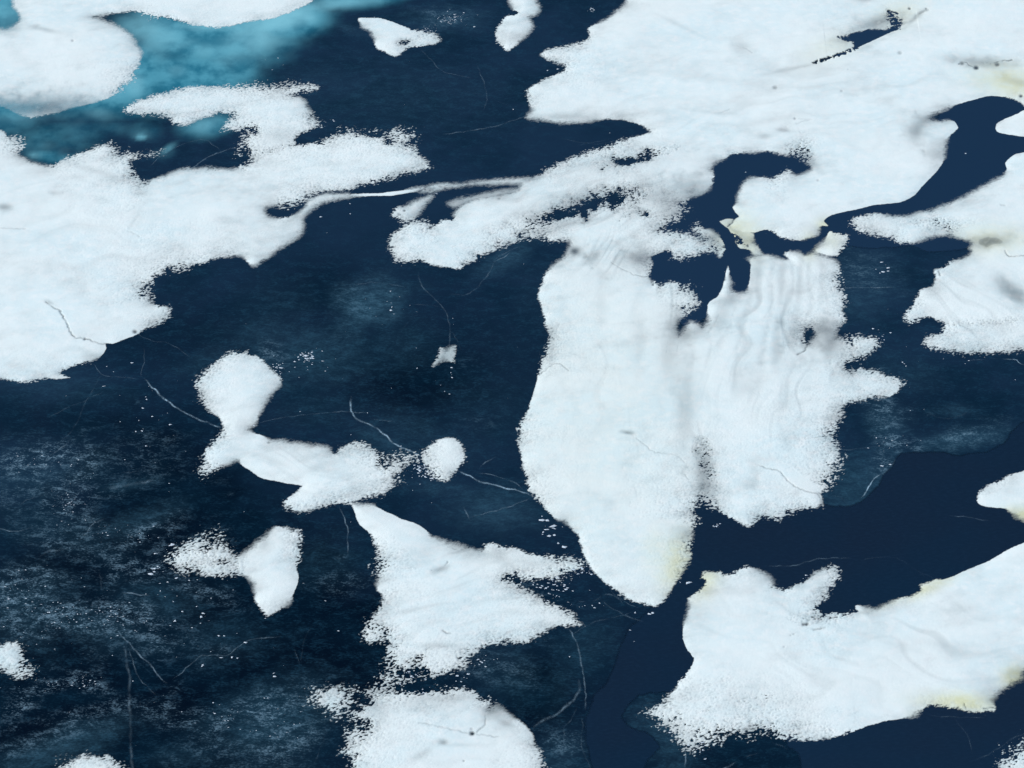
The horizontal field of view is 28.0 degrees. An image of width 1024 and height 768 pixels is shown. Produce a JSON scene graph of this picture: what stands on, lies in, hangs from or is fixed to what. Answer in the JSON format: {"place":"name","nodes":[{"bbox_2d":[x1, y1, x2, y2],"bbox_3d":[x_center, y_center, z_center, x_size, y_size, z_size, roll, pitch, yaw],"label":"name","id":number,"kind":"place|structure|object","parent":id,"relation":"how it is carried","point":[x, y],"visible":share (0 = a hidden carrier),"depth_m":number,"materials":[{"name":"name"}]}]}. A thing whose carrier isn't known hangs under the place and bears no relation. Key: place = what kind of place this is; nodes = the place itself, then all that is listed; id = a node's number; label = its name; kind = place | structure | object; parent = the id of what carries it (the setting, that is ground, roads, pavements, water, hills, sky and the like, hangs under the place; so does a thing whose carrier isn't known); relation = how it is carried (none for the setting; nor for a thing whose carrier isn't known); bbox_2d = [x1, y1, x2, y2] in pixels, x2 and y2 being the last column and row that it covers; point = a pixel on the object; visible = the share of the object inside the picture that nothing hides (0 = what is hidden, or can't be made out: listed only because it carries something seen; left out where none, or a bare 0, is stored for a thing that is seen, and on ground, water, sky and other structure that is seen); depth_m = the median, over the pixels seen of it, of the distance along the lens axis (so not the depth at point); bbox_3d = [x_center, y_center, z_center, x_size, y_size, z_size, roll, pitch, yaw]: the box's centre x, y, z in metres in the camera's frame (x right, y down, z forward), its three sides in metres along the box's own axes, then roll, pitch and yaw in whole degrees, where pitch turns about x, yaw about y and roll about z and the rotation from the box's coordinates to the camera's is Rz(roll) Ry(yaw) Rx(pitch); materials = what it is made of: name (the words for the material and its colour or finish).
{"place":"outdoors","nodes":[
{"label":"outdoors","id":0,"kind":"place"},
{"bbox_2d":[0,0,1023,767],"bbox_3d":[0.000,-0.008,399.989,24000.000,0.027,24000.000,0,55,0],"label":"ice","id":1,"kind":"structure","parent":0,"point":[86,458],"depth_m":395.35,"materials":[{"name":"blue ice"}]},
{"bbox_2d":[0,641,34,679],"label":"snow patch","id":2,"kind":"object","parent":1,"relation":"on","point":[9,654],"visible":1,"depth_m":365.42,"materials":[{"name":"white snow"}]},
{"bbox_2d":[59,753,123,767],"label":"snow patch","id":3,"kind":"object","parent":1,"relation":"on","point":[93,762],"visible":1,"depth_m":353.98,"materials":[{"name":"white snow"}]},
{"bbox_2d":[0,0,312,117],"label":"snow field","id":4,"kind":"structure","parent":1,"relation":"on","point":[70,50],"depth_m":452.62,"materials":[{"name":"white snow"}]},
{"bbox_2d":[0,81,448,382],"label":"snow field","id":5,"kind":"structure","parent":1,"relation":"on","point":[91,240],"depth_m":423.96,"materials":[{"name":"white snow"}]},
{"bbox_2d":[165,526,302,615],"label":"snow patch","id":6,"kind":"object","parent":1,"relation":"on","point":[267,565],"visible":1,"depth_m":376.63,"materials":[{"name":"white snow"}]},
{"bbox_2d":[194,351,419,511],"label":"snow patch","id":7,"kind":"object","parent":1,"relation":"on","point":[237,389],"visible":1,"depth_m":390.38,"materials":[{"name":"white snow"}]},
{"bbox_2d":[358,18,439,55],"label":"snow patch","id":8,"kind":"object","parent":1,"relation":"on","point":[389,36],"visible":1,"depth_m":453.54,"materials":[{"name":"white snow"}]},
{"bbox_2d":[392,197,429,222],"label":"snow patch","id":9,"kind":"object","parent":1,"relation":"on","point":[410,212],"visible":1,"depth_m":424.88,"materials":[{"name":"white snow"}]},
{"bbox_2d":[307,685,545,767],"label":"snow field","id":10,"kind":"structure","parent":1,"relation":"on","point":[425,730],"depth_m":357.00,"materials":[{"name":"white snow"}]},
{"bbox_2d":[421,438,466,481],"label":"snow patch","id":11,"kind":"object","parent":1,"relation":"on","point":[446,456],"visible":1,"depth_m":389.99,"materials":[{"name":"white snow"}]},
{"bbox_2d":[434,346,455,363],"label":"snow patch","id":12,"kind":"object","parent":1,"relation":"on","point":[450,355],"visible":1,"depth_m":403.92,"materials":[{"name":"grey snow"}]},
{"bbox_2d":[351,502,583,684],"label":"snow field","id":13,"kind":"structure","parent":1,"relation":"on","point":[444,605],"depth_m":372.53,"materials":[{"name":"white snow"}]},
{"bbox_2d":[423,178,530,204],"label":"snow veil","id":14,"kind":"object","parent":1,"relation":"on","point":[507,180],"visible":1,"depth_m":429.41,"materials":[{"name":"white snow"}]},
{"bbox_2d":[3,8,969,758],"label":"snow specks","id":15,"kind":"object","parent":1,"relation":"on","point":[399,474],"visible":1,"depth_m":375.91,"materials":[{"name":"white snow"}]},
{"bbox_2d":[495,0,538,50],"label":"snow patch","id":16,"kind":"object","parent":1,"relation":"on","point":[511,31],"visible":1,"depth_m":455.51,"materials":[{"name":"white snow"}]},
{"bbox_2d":[387,0,1023,275],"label":"snow field","id":17,"kind":"structure","parent":1,"relation":"on","point":[691,85],"depth_m":441.32,"materials":[{"name":"white snow"}]},
{"bbox_2d":[516,244,905,606],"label":"snow field","id":18,"kind":"structure","parent":1,"relation":"on","point":[746,392],"depth_m":396.84,"materials":[{"name":"white snow"}]},
{"bbox_2d":[816,231,847,255],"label":"snow patch","id":19,"kind":"object","parent":1,"relation":"on","point":[832,244],"visible":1,"depth_m":419.74,"materials":[{"name":"white snow"}]},
{"bbox_2d":[643,543,1023,755],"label":"snow field","id":20,"kind":"structure","parent":1,"relation":"on","point":[752,641],"depth_m":365.95,"materials":[{"name":"white snow"}]},
{"bbox_2d":[849,153,1023,354],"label":"snow field","id":21,"kind":"structure","parent":1,"relation":"on","point":[974,303],"depth_m":416.16,"materials":[{"name":"white snow"}]},
{"bbox_2d":[995,110,1023,136],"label":"snow patch","id":22,"kind":"object","parent":1,"relation":"on","point":[1013,125],"visible":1,"depth_m":438.31,"materials":[{"name":"white snow"}]},
{"bbox_2d":[998,741,1023,767],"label":"snow patch","id":23,"kind":"object","parent":1,"relation":"on","point":[1019,763],"visible":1,"depth_m":354.19,"materials":[{"name":"white snow"}]},
{"bbox_2d":[585,422,1023,767],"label":"water","id":24,"kind":"structure","parent":0,"point":[910,524],"depth_m":378.50,"materials":[{"name":"blue liquid"}]},
{"bbox_2d":[977,471,1023,518],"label":"snow patch","id":25,"kind":"object","parent":24,"relation":"on","point":[1007,493],"visible":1,"depth_m":385.11,"materials":[{"name":"white snow"}]},
{"bbox_2d":[634,95,1023,327],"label":"water","id":26,"kind":"structure","parent":0,"point":[983,144],"depth_m":425.74,"materials":[{"name":"blue liquid"}]},
{"bbox_2d":[720,219,760,254],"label":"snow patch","id":27,"kind":"object","parent":26,"relation":"on","point":[747,237],"visible":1,"depth_m":420.89,"materials":[{"name":"white snow"}]},
{"bbox_2d":[833,8,920,56],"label":"water","id":28,"kind":"structure","parent":0,"point":[860,38],"depth_m":454.27,"materials":[{"name":"blue liquid"}]},
{"bbox_2d":[786,668,1023,767],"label":"water","id":29,"kind":"structure","parent":0,"point":[931,736],"depth_m":356.52,"materials":[{"name":"blue liquid"}]}
]}

